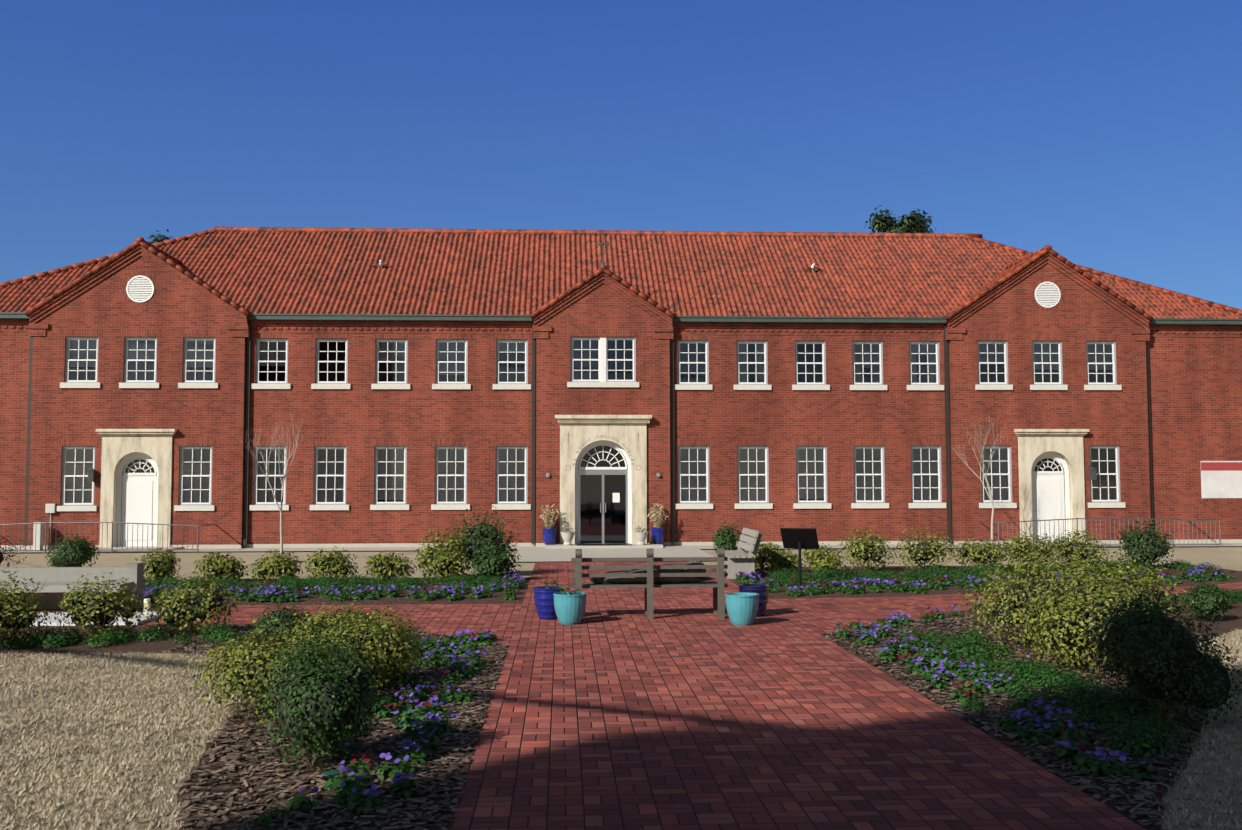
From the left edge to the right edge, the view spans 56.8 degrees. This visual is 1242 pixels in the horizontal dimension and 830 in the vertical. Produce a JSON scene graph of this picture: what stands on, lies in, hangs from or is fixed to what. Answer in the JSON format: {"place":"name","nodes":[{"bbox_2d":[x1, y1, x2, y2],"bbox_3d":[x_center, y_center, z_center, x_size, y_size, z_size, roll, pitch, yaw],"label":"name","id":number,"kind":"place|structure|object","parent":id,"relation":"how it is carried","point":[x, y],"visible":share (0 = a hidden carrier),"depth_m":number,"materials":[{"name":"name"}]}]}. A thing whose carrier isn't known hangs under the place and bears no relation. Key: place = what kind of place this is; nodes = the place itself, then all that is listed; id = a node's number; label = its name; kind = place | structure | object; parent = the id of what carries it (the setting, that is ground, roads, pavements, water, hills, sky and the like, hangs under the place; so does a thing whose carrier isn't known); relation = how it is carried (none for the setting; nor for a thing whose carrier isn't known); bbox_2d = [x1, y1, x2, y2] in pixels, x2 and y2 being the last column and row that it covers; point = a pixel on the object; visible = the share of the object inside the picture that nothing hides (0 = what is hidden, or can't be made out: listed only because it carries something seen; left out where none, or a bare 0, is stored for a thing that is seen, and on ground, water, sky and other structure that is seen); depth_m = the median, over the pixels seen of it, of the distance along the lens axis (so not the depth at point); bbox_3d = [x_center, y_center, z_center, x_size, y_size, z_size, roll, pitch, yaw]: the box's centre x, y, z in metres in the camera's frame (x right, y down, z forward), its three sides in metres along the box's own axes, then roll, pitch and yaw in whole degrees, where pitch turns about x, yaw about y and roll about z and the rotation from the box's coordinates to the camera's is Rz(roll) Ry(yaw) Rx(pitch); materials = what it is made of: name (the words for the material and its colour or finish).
{"place":"outdoors","nodes":[
{"label":"outdoors","id":0,"kind":"place"},
{"bbox_2d":[0,650,243,829],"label":"gravel","id":1,"kind":"structure","parent":0,"point":[116,670],"depth_m":8.52,"materials":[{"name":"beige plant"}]},
{"bbox_2d":[0,546,1241,829],"bbox_3d":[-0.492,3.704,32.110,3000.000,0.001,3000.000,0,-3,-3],"label":"lawn","id":2,"kind":"structure","parent":0,"point":[1226,556],"depth_m":9.74,"materials":[{"name":"beige gravel"}]},
{"bbox_2d":[0,536,25,566],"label":"barberry shrub","id":3,"kind":"object","parent":2,"relation":"on","point":[2,557],"visible":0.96,"depth_m":22.42,"materials":[{"name":"green plant"}]},
{"bbox_2d":[45,534,99,566],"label":"lawn shrub","id":4,"kind":"object","parent":2,"relation":"on","point":[77,553],"visible":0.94,"depth_m":23.37,"materials":[{"name":"green plant"}]},
{"bbox_2d":[147,229,173,243],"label":"tree","id":5,"kind":"object","parent":2,"relation":"on","point":[157,240],"depth_m":62.39,"materials":[{"name":"green plant"}]},
{"bbox_2d":[0,564,1241,829],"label":"mulch beds","id":6,"kind":"object","parent":2,"relation":"on","point":[1228,622],"visible":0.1,"depth_m":9.30,"materials":[{"name":"brown wood"}]},
{"bbox_2d":[0,570,55,646],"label":"shrub","id":7,"kind":"object","parent":6,"relation":"on","point":[15,615],"visible":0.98,"depth_m":12.89,"materials":[{"name":"green plant"}]},
{"bbox_2d":[51,572,151,641],"bbox_3d":[-6.094,2.263,13.499,0.977,0.794,1.041,-3,-4,41],"label":"shrub","id":8,"kind":"object","parent":6,"relation":"on","point":[101,612],"visible":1,"depth_m":13.36,"materials":[{"name":"green plant"}]},
{"bbox_2d":[135,547,180,581],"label":"flowering shrub","id":9,"kind":"object","parent":6,"relation":"on","point":[157,567],"visible":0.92,"depth_m":20.98,"materials":[{"name":"plant"}]},
{"bbox_2d":[140,572,242,636],"bbox_3d":[-5.217,2.302,13.957,1.144,0.766,1.021,3,-5,-45],"label":"shrub","id":10,"kind":"object","parent":6,"relation":"on","point":[193,607],"visible":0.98,"depth_m":13.86,"materials":[{"name":"green plant"}]},
{"bbox_2d":[191,551,247,579],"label":"flowering shrub","id":11,"kind":"object","parent":6,"relation":"on","point":[220,567],"visible":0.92,"depth_m":21.13,"materials":[{"name":"plant"}]},
{"bbox_2d":[0,622,496,829],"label":"flowers","id":12,"kind":"object","parent":6,"relation":"on","point":[427,716],"visible":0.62,"depth_m":9.15,"materials":[{"name":"green plant"}]},
{"bbox_2d":[245,549,302,581],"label":"flowering shrub","id":13,"kind":"object","parent":6,"relation":"on","point":[278,566],"visible":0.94,"depth_m":21.08,"materials":[{"name":"green plant"}]},
{"bbox_2d":[249,604,312,645],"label":"shrub","id":14,"kind":"object","parent":6,"relation":"on","point":[287,617],"visible":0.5,"depth_m":12.84,"materials":[{"name":"green plant"}]},
{"bbox_2d":[187,613,380,722],"bbox_3d":[-2.621,1.991,9.136,1.406,0.829,1.393,-2,-4,31],"label":"yellow shrub","id":15,"kind":"object","parent":6,"relation":"on","point":[240,673],"visible":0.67,"depth_m":8.88,"materials":[{"name":"green plant"}]},
{"bbox_2d":[249,625,383,771],"bbox_3d":[-2.002,1.855,7.509,0.848,0.910,0.896,-1,-3,10],"label":"dark shrub","id":16,"kind":"object","parent":6,"relation":"on","point":[320,702],"visible":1,"depth_m":7.34,"materials":[{"name":"green plant"}]},
{"bbox_2d":[323,770,339,789],"bbox_3d":[-1.755,2.216,6.957,0.100,0.100,0.095,0,-3,-3],"label":"garden spot","id":17,"kind":"object","parent":6,"relation":"on","point":[333,773],"visible":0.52,"depth_m":6.94,"materials":[{"name":"green"}]},
{"bbox_2d":[305,546,358,579],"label":"flowering shrub","id":18,"kind":"object","parent":6,"relation":"on","point":[334,564],"visible":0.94,"depth_m":21.11,"materials":[{"name":"green plant"}]},
{"bbox_2d":[143,570,526,602],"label":"flowers","id":19,"kind":"object","parent":6,"relation":"on","point":[510,584],"visible":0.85,"depth_m":19.22,"materials":[{"name":"green plant"}]},
{"bbox_2d":[161,623,509,829],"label":"mulch chips","id":20,"kind":"object","parent":6,"relation":"on","point":[404,823],"visible":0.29,"depth_m":7.30,"materials":[{"name":"brown wood"}]},
{"bbox_2d":[277,600,379,657],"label":"yellow shrub","id":21,"kind":"object","parent":20,"relation":"on","point":[310,622],"visible":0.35,"depth_m":11.50,"materials":[{"name":"green plant"}]},
{"bbox_2d":[321,605,381,630],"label":"shrub","id":22,"kind":"object","parent":20,"relation":"on","point":[356,614],"visible":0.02,"depth_m":12.54,"materials":[{"name":"green plant"}]},
{"bbox_2d":[307,600,430,689],"bbox_3d":[-2.300,2.085,10.454,1.173,0.789,1.247,0,-3,0],"label":"yellow shrub","id":23,"kind":"object","parent":20,"relation":"on","point":[388,646],"visible":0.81,"depth_m":10.26,"materials":[{"name":"green plant"}]},
{"bbox_2d":[364,549,416,580],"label":"flowering shrub","id":24,"kind":"object","parent":6,"relation":"on","point":[386,566],"visible":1,"depth_m":21.32,"materials":[{"name":"plant"}]},
{"bbox_2d":[413,526,471,577],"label":"flowering shrub","id":25,"kind":"object","parent":6,"relation":"on","point":[454,544],"visible":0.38,"depth_m":22.04,"materials":[{"name":"plant"}]},
{"bbox_2d":[418,542,472,579],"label":"flowering shrub","id":26,"kind":"object","parent":6,"relation":"on","point":[445,563],"visible":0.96,"depth_m":21.30,"materials":[{"name":"green plant"}]},
{"bbox_2d":[446,503,522,577],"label":"flowering shrub","id":27,"kind":"object","parent":6,"relation":"on","point":[483,535],"visible":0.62,"depth_m":22.24,"materials":[{"name":"green plant"}]},
{"bbox_2d":[469,542,522,579],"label":"flowering shrub","id":28,"kind":"object","parent":6,"relation":"on","point":[495,563],"visible":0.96,"depth_m":21.14,"materials":[{"name":"green plant"}]},
{"bbox_2d":[712,521,740,552],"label":"shrub","id":29,"kind":"object","parent":6,"relation":"on","point":[726,539],"visible":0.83,"depth_m":27.12,"materials":[{"name":"green plant"}]},
{"bbox_2d":[744,539,781,568],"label":"shrub","id":30,"kind":"object","parent":6,"relation":"on","point":[761,555],"visible":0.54,"depth_m":23.86,"materials":[{"name":"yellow plant"}]},
{"bbox_2d":[765,549,802,571],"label":"shrub","id":31,"kind":"object","parent":6,"relation":"on","point":[780,560],"visible":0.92,"depth_m":23.09,"materials":[{"name":"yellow plant"}]},
{"bbox_2d":[780,528,818,587],"bbox_3d":[3.099,2.478,19.888,0.620,1.043,0.332,-1,-3,19],"label":"plaque on post","id":32,"kind":"object","parent":6,"relation":"on","point":[802,538],"visible":0.88,"depth_m":19.87,"materials":[{"name":"black metal"}]},
{"bbox_2d":[801,543,844,570],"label":"shrub","id":33,"kind":"object","parent":6,"relation":"on","point":[818,559],"visible":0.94,"depth_m":22.92,"materials":[{"name":"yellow plant"}]},
{"bbox_2d":[834,622,841,630],"bbox_3d":[2.681,2.618,14.182,0.100,0.100,0.095,0,-3,-3],"label":"garden light","id":34,"kind":"object","parent":6,"relation":"on","point":[837,624],"visible":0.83,"depth_m":14.17,"materials":[{"name":"green"}]},
{"bbox_2d":[835,527,895,571],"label":"shrub","id":35,"kind":"object","parent":6,"relation":"on","point":[865,551],"visible":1,"depth_m":23.21,"materials":[{"name":"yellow plant"}]},
{"bbox_2d":[893,526,957,570],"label":"shrub","id":36,"kind":"object","parent":6,"relation":"on","point":[923,551],"visible":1,"depth_m":23.31,"materials":[{"name":"green plant"}]},
{"bbox_2d":[724,559,1235,596],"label":"flowers","id":37,"kind":"object","parent":6,"relation":"on","point":[849,582],"visible":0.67,"depth_m":20.79,"materials":[{"name":"green plant"}]},
{"bbox_2d":[949,536,1011,569],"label":"shrub","id":38,"kind":"object","parent":6,"relation":"on","point":[978,554],"visible":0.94,"depth_m":23.28,"materials":[{"name":"green plant"}]},
{"bbox_2d":[1002,529,1061,568],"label":"shrub","id":39,"kind":"object","parent":6,"relation":"on","point":[1021,543],"visible":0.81,"depth_m":23.55,"materials":[{"name":"green plant"}]},
{"bbox_2d":[835,588,1241,779],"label":"flowers","id":40,"kind":"object","parent":6,"relation":"on","point":[1132,732],"visible":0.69,"depth_m":9.59,"materials":[{"name":"green plant"}]},
{"bbox_2d":[954,540,1133,655],"bbox_3d":[4.654,1.968,12.500,1.969,1.224,1.734,-3,-4,42],"label":"yellow shrub","id":41,"kind":"object","parent":6,"relation":"on","point":[1008,607],"visible":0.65,"depth_m":12.42,"materials":[{"name":"green plant"}]},
{"bbox_2d":[1055,741,1070,758],"bbox_3d":[2.963,2.248,7.698,0.100,0.100,0.095,0,-3,-3],"label":"garden spot","id":42,"kind":"object","parent":6,"relation":"on","point":[1061,746],"visible":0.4,"depth_m":7.68,"materials":[{"name":"green"}]},
{"bbox_2d":[1050,527,1109,565],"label":"shrub","id":43,"kind":"object","parent":6,"relation":"on","point":[1087,550],"visible":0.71,"depth_m":24.04,"materials":[{"name":"green plant"}]},
{"bbox_2d":[1020,557,1168,675],"bbox_3d":[4.590,1.933,11.058,1.348,1.131,1.379,1,-4,-25],"label":"yellow shrub","id":44,"kind":"object","parent":6,"relation":"on","point":[1070,624],"visible":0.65,"depth_m":10.98,"materials":[{"name":"green plant"}]},
{"bbox_2d":[1056,547,1193,621],"bbox_3d":[5.749,2.077,13.260,1.491,1.089,1.475,-2,-4,35],"label":"yellow shrub","id":45,"kind":"object","parent":6,"relation":"on","point":[1138,576],"visible":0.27,"depth_m":13.14,"materials":[{"name":"green plant"}]},
{"bbox_2d":[1117,519,1176,568],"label":"shrub","id":46,"kind":"object","parent":6,"relation":"on","point":[1149,546],"visible":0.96,"depth_m":23.61,"materials":[{"name":"green plant"}]},
{"bbox_2d":[1085,582,1241,725],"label":"dark shrub","id":47,"kind":"object","parent":6,"relation":"on","point":[1159,656],"visible":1,"depth_m":8.69,"materials":[{"name":"green plant"}]},
{"bbox_2d":[1177,582,1230,620],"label":"shrub","id":48,"kind":"object","parent":6,"relation":"on","point":[1210,600],"visible":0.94,"depth_m":14.98,"materials":[{"name":"green plant"}]},
{"bbox_2d":[1185,584,1234,604],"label":"shrub","id":49,"kind":"object","parent":6,"relation":"on","point":[1229,596],"visible":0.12,"depth_m":16.57,"materials":[{"name":"green plant"}]},
{"bbox_2d":[0,245,1241,548],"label":"building walls","id":50,"kind":"structure","parent":2,"relation":"on","point":[112,417],"depth_m":32.41,"materials":[{"name":"brick"}]},
{"bbox_2d":[61,275,1120,546],"bbox_3d":[-0.536,-0.040,33.021,30.250,7.580,1.805,0,-3,-3],"label":"windows doors trim","id":51,"kind":"structure","parent":50,"relation":"attached to","point":[603,509],"depth_m":32.54,"materials":[{"name":"white paint"}]},
{"bbox_2d":[0,226,1241,322],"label":"tile roof","id":52,"kind":"structure","parent":50,"relation":"on","point":[318,270],"depth_m":35.04,"materials":[{"name":"tile"}]},
{"bbox_2d":[371,260,392,267],"bbox_3d":[-7.291,-4.574,34.992,0.515,0.215,0.531,-3,-4,43],"label":"roof vent","id":53,"kind":"object","parent":52,"relation":"on","point":[381,264],"visible":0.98,"depth_m":34.92,"materials":[{"name":"white metal"}]},
{"bbox_2d":[595,234,611,264],"bbox_3d":[-0.503,-4.649,32.466,0.480,0.920,0.171,0,-3,-3],"label":"gable cross","id":54,"kind":"object","parent":52,"relation":"on","point":[603,244],"visible":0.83,"depth_m":32.45,"materials":[{"name":"grey metal"}]},
{"bbox_2d":[803,263,822,270],"bbox_3d":[5.940,-4.563,35.670,0.531,0.215,0.515,-3,-4,41],"label":"roof vent","id":55,"kind":"object","parent":52,"relation":"on","point":[812,267],"visible":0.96,"depth_m":35.60,"materials":[{"name":"white metal"}]},
{"bbox_2d":[0,312,1241,545],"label":"gutters and downspouts","id":56,"kind":"object","parent":50,"relation":"attached to","point":[678,318],"visible":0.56,"depth_m":32.43,"materials":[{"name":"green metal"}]},
{"bbox_2d":[1200,461,1241,497],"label":"sign","id":57,"kind":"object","parent":50,"relation":"attached to","point":[1221,479],"depth_m":33.31,"materials":[{"name":"white"}]},
{"bbox_2d":[0,542,1241,561],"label":"concrete walks","id":58,"kind":"structure","parent":2,"relation":"on","point":[557,552],"depth_m":30.61,"materials":[{"name":"beige concrete"}]},
{"bbox_2d":[33,504,55,549],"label":"utility boxes","id":59,"kind":"object","parent":58,"relation":"on","point":[38,530],"visible":0.87,"depth_m":31.02,"materials":[{"name":"grey metal"}]},
{"bbox_2d":[0,521,214,552],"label":"railing","id":60,"kind":"object","parent":58,"relation":"on","point":[111,550],"visible":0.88,"depth_m":30.02,"materials":[{"name":"silver metal"}]},
{"bbox_2d":[539,504,559,544],"bbox_3d":[-1.974,3.022,31.813,0.587,1.135,0.536,0,-3,-3],"label":"blue pot","id":61,"kind":"object","parent":58,"relation":"on","point":[549,535],"visible":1,"depth_m":31.72,"materials":[{"name":"ceramic"}]},
{"bbox_2d":[560,527,574,544],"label":"potted plant","id":62,"kind":"object","parent":58,"relation":"on","point":[567,537],"visible":1,"depth_m":31.41,"materials":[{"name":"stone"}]},
{"bbox_2d":[577,543,631,545],"bbox_3d":[-0.468,3.570,31.643,1.500,0.015,0.750,0,-3,-3],"label":"threshold","id":63,"kind":"object","parent":58,"relation":"on","point":[612,544],"depth_m":31.51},
{"bbox_2d":[633,526,647,544],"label":"potted plant","id":64,"kind":"object","parent":58,"relation":"on","point":[641,536],"visible":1,"depth_m":31.52,"materials":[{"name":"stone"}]},
{"bbox_2d":[648,503,667,543],"bbox_3d":[1.012,3.010,31.980,0.585,1.165,0.555,2,-4,-38],"label":"blue pot","id":65,"kind":"object","parent":58,"relation":"on","point":[657,534],"visible":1,"depth_m":31.86,"materials":[{"name":"ceramic"}]},
{"bbox_2d":[979,517,1220,546],"bbox_3d":[13.322,3.264,32.198,6.232,0.830,1.648,0,-3,-3],"label":"railing","id":66,"kind":"object","parent":58,"relation":"on","point":[1138,518],"visible":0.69,"depth_m":31.42,"materials":[{"name":"silver metal"}]},
{"bbox_2d":[864,205,932,232],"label":"tree","id":67,"kind":"object","parent":2,"relation":"on","point":[914,222],"visible":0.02,"depth_m":63.19,"materials":[{"name":"green plant"}]},
{"bbox_2d":[0,0,1241,309],"label":"sky","id":68,"kind":"structure","parent":0,"point":[1106,134],"materials":[{"name":"blue"}]},
{"bbox_2d":[24,562,1241,829],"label":"brick paving","id":69,"kind":"structure","parent":0,"point":[684,708],"depth_m":8.52,"materials":[{"name":"red brick"}]},
{"bbox_2d":[0,562,143,608],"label":"memorial bench","id":70,"kind":"object","parent":69,"relation":"on","point":[58,579],"visible":0.48,"depth_m":16.78,"materials":[{"name":"stone"}]},
{"bbox_2d":[30,612,161,625],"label":"memorial slab","id":71,"kind":"structure","parent":69,"relation":"on","point":[54,622],"depth_m":15.17,"materials":[{"name":"stone"}]},
{"bbox_2d":[144,598,150,611],"bbox_3d":[-6.628,2.660,16.059,0.090,0.180,0.090,0,-3,-3],"label":"garden light","id":72,"kind":"object","parent":71,"relation":"on","point":[146,603],"visible":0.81,"depth_m":16.02,"materials":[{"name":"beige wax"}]},
{"bbox_2d":[533,579,563,619],"bbox_3d":[-0.971,2.479,15.487,0.424,0.533,0.424,0,-3,-3],"label":"blue pot","id":73,"kind":"object","parent":69,"relation":"on","point":[544,601],"visible":0.71,"depth_m":15.33,"materials":[{"name":"ceramic"}]},
{"bbox_2d":[553,584,586,624],"bbox_3d":[-0.664,2.461,14.972,0.445,0.510,0.445,0,-3,-3],"label":"teal pot","id":74,"kind":"object","parent":69,"relation":"on","point":[569,607],"visible":1,"depth_m":14.82,"materials":[{"name":"ceramic"}]},
{"bbox_2d":[571,548,727,618],"bbox_3d":[0.379,2.285,15.717,2.120,0.942,0.662,0,-3,-3],"label":"bench","id":75,"kind":"object","parent":69,"relation":"on","point":[650,576],"visible":1,"depth_m":15.54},
{"bbox_2d":[725,592,758,625],"bbox_3d":[1.566,2.508,14.833,0.445,0.390,0.445,0,-3,-3],"label":"teal pot","id":76,"kind":"object","parent":69,"relation":"on","point":[742,608],"visible":1,"depth_m":14.67,"materials":[{"name":"ceramic"}]},
{"bbox_2d":[724,528,762,578],"bbox_3d":[2.308,2.688,22.433,0.680,0.900,1.700,0,-3,-3],"label":"park bench","id":77,"kind":"object","parent":69,"relation":"on","point":[740,560],"visible":0.9,"depth_m":21.70,"materials":[{"name":"concrete"}]},
{"bbox_2d":[738,584,768,616],"bbox_3d":[1.819,2.545,15.747,0.424,0.420,0.424,0,-3,-3],"label":"blue pot","id":78,"kind":"object","parent":69,"relation":"on","point":[761,590],"visible":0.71,"depth_m":15.60,"materials":[{"name":"blue ceramic"}]},
{"bbox_2d":[837,624,1241,829],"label":"gravel","id":79,"kind":"structure","parent":0,"point":[1213,744],"depth_m":7.40,"materials":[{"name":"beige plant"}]},
{"label":"tree mulch rings","id":80,"kind":"object","parent":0,"visible":0},
{"bbox_2d":[241,418,305,555],"bbox_3d":[-8.197,1.681,27.172,1.373,3.512,1.784,0,-3,-3],"label":"young tree","id":81,"kind":"object","parent":80,"relation":"on","point":[281,532],"visible":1,"depth_m":26.82,"materials":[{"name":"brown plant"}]},
{"bbox_2d":[949,414,1001,544],"bbox_3d":[9.649,1.751,30.588,1.031,3.685,1.937,1,-3,-17],"label":"young tree","id":82,"kind":"object","parent":80,"relation":"on","point":[990,497],"visible":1,"depth_m":30.58,"materials":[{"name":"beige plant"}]}
]}

